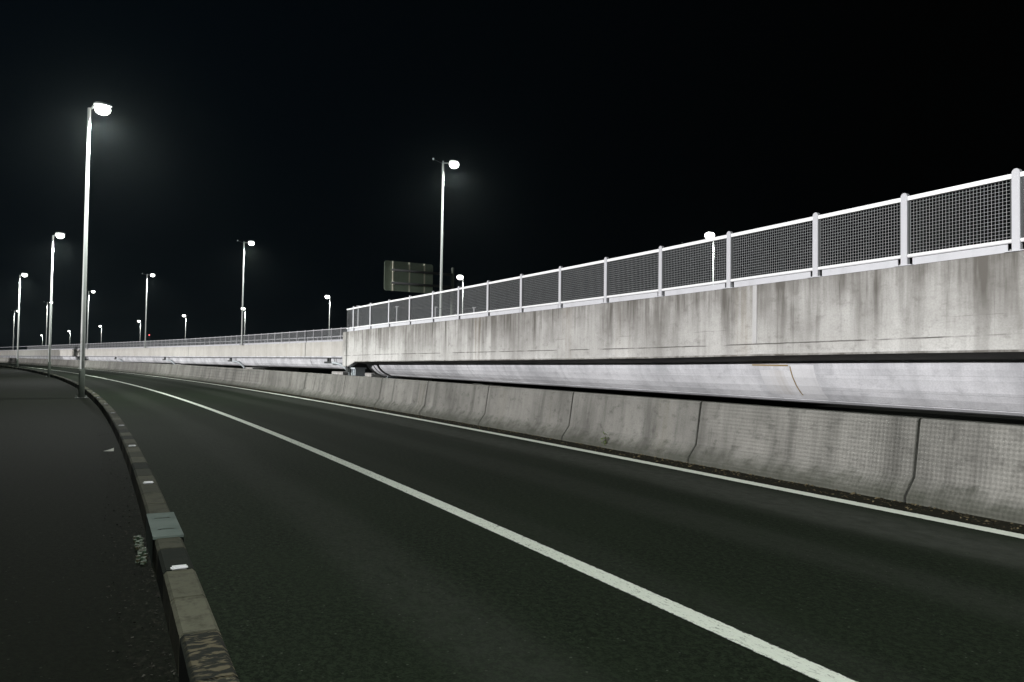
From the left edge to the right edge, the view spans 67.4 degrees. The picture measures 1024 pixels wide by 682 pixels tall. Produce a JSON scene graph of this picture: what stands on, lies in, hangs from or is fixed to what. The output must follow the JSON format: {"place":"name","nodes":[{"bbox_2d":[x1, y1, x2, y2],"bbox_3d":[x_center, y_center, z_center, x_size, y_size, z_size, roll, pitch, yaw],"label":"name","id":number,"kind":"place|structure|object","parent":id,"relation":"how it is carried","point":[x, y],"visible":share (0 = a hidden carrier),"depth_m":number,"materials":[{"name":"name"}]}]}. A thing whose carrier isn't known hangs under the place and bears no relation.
{"place":"outdoors","nodes":[
{"label":"outdoors","id":0,"kind":"place"},
{"bbox_2d":[0,367,178,681],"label":"footway","id":1,"kind":"structure","parent":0,"point":[59,490],"depth_m":5.84,"materials":[{"name":"asphalt"}]},
{"bbox_2d":[46,232,64,376],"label":"street lamp","id":2,"kind":"object","parent":1,"relation":"on","point":[59,235],"visible":0.91,"depth_m":52.98,"materials":[{"name":"metal"}]},
{"bbox_2d":[75,102,111,397],"bbox_3d":[-14.906,-3.275,27.374,0.920,10.590,0.500,2,-2,-31],"label":"street lamp","id":3,"kind":"object","parent":1,"relation":"on","point":[102,108],"visible":1,"depth_m":27.20,"materials":[{"name":"metal"}]},
{"bbox_2d":[0,365,239,681],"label":"kerb","id":4,"kind":"structure","parent":1,"relation":"on","point":[200,652],"depth_m":4.33,"materials":[{"name":"concrete"}]},
{"bbox_2d":[146,512,183,563],"bbox_3d":[-2.685,1.512,5.921,0.205,0.208,0.920,2,-2,-28],"label":"cover plate","id":5,"kind":"object","parent":4,"relation":"on","point":[153,526],"visible":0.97,"depth_m":5.83,"materials":[{"name":"metal"}]},
{"bbox_2d":[170,564,187,570],"bbox_3d":[-2.042,1.389,4.713,0.098,0.022,0.050,2,-2,-28],"label":"kerb reflector","id":6,"kind":"object","parent":4,"relation":"on","point":[179,567],"visible":1,"depth_m":4.70,"materials":[{"name":"white plastic"}]},
{"bbox_2d":[84,397,175,680],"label":"grit","id":7,"kind":"object","parent":1,"relation":"on","point":[108,586],"visible":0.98,"depth_m":5.07,"materials":[{"name":"grey gravel"}]},
{"bbox_2d":[133,535,147,564],"bbox_3d":[-2.875,1.603,5.933,0.091,0.027,0.937,2,-2,-28],"label":"weed","id":8,"kind":"object","parent":1,"relation":"on","point":[140,547],"visible":1,"depth_m":5.83,"materials":[{"name":"plant"}]},
{"bbox_2d":[0,362,1023,681],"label":"road","id":9,"kind":"structure","parent":0,"point":[310,566],"depth_m":5.85,"materials":[{"name":"grey asphalt"}]},
{"bbox_2d":[16,273,27,366],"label":"street lamp","id":10,"kind":"object","parent":9,"relation":"on","point":[23,275],"visible":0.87,"depth_m":82.94,"materials":[{"name":"metal"}]},
{"bbox_2d":[0,364,857,681],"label":"road line","id":11,"kind":"object","parent":9,"relation":"on","point":[804,666],"visible":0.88,"depth_m":5.14,"materials":[{"name":"paint"}]},
{"bbox_2d":[0,357,1023,524],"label":"concrete barrier","id":12,"kind":"object","parent":9,"relation":"on","point":[975,468],"visible":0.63,"depth_m":10.84,"materials":[{"name":"grey concrete"}]},
{"bbox_2d":[0,362,1023,538],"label":"road edge line","id":13,"kind":"object","parent":9,"relation":"on","point":[976,527],"visible":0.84,"depth_m":9.64,"materials":[{"name":"paint"}]},
{"bbox_2d":[216,383,1021,529],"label":"leaf litter","id":14,"kind":"object","parent":9,"relation":"on","point":[806,484],"visible":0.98,"depth_m":10.90,"materials":[{"name":"brown plant"}]},
{"bbox_2d":[0,0,1023,350],"label":"sky","id":15,"kind":"structure","parent":0,"point":[309,132],"materials":[{"name":"black"}]},
{"bbox_2d":[134,362,1023,424],"bbox_3d":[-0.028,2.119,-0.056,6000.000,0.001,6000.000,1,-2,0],"label":"ground","id":16,"kind":"structure","parent":0,"point":[957,416],"depth_m":42.22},
{"bbox_2d":[0,341,431,380],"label":"viaduct","id":17,"kind":"object","parent":16,"relation":"on","point":[278,357],"visible":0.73,"depth_m":79.02,"materials":[{"name":"concrete"}]},
{"bbox_2d":[46,302,52,344],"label":"street lamp","id":18,"kind":"object","parent":17,"relation":"on","point":[46,324],"visible":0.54,"depth_m":166.03,"materials":[{"name":"metal"}]},
{"bbox_2d":[87,290,94,348],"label":"street lamp","id":19,"kind":"object","parent":17,"relation":"on","point":[92,291],"visible":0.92,"depth_m":136.15,"materials":[{"name":"metal"}]},
{"bbox_2d":[142,273,154,347],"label":"street lamp","id":20,"kind":"object","parent":17,"relation":"on","point":[152,274],"visible":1,"depth_m":107.11,"materials":[{"name":"metal"}]},
{"bbox_2d":[41,336,341,349],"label":"guard rail","id":21,"kind":"object","parent":17,"relation":"on","point":[226,341],"visible":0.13,"depth_m":97.87,"materials":[{"name":"white metal"}]},
{"bbox_2d":[0,317,476,350],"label":"fence","id":22,"kind":"object","parent":17,"relation":"on","point":[200,342],"visible":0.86,"depth_m":82.74,"materials":[{"name":"grey metal"}]},
{"bbox_2d":[237,240,253,344],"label":"street lamp","id":23,"kind":"object","parent":17,"relation":"on","point":[251,243],"visible":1,"depth_m":75.82,"materials":[{"name":"metal"}]},
{"bbox_2d":[325,295,329,328],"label":"street lamp","id":24,"kind":"object","parent":17,"relation":"on","point":[327,296],"visible":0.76,"depth_m":141.07,"materials":[{"name":"metal"}]},
{"bbox_2d":[384,260,453,314],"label":"road sign","id":25,"kind":"object","parent":17,"relation":"on","point":[408,277],"visible":0.84,"depth_m":61.48,"materials":[{"name":"metal"}]},
{"bbox_2d":[357,306,513,325],"bbox_3d":[-2.393,-0.573,34.041,9.200,1.865,0.110,1,-2,0],"label":"guard fence","id":26,"kind":"object","parent":17,"relation":"on","point":[398,306],"visible":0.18,"depth_m":34.04,"materials":[{"name":"white metal"}]},
{"bbox_2d":[432,158,458,316],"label":"street lamp","id":27,"kind":"object","parent":17,"relation":"on","point":[453,164],"visible":0.82,"depth_m":44.14,"materials":[{"name":"metal"}]},
{"bbox_2d":[457,275,462,313],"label":"street lamp","id":28,"kind":"object","parent":17,"relation":"on","point":[459,277],"visible":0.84,"depth_m":104.45,"materials":[{"name":"metal"}]},
{"bbox_2d":[705,232,714,284],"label":"street lamp","id":29,"kind":"object","parent":17,"relation":"on","point":[708,235],"visible":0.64,"depth_m":67.83,"materials":[{"name":"metal"}]},
{"bbox_2d":[342,251,1023,416],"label":"viaduct","id":30,"kind":"object","parent":16,"relation":"on","point":[944,336],"visible":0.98,"depth_m":12.93,"materials":[{"name":"concrete"}]},
{"bbox_2d":[346,168,1023,331],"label":"fence","id":31,"kind":"object","parent":30,"relation":"on","point":[1015,177],"visible":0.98,"depth_m":12.85,"materials":[{"name":"white metal"}]},
{"bbox_2d":[601,432,608,444],"bbox_3d":[1.646,1.731,13.440,0.147,0.307,0.191,2,-2,-27],"label":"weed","id":32,"kind":"object","parent":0,"point":[605,438],"visible":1,"depth_m":13.45,"materials":[{"name":"green plant"}]}
]}

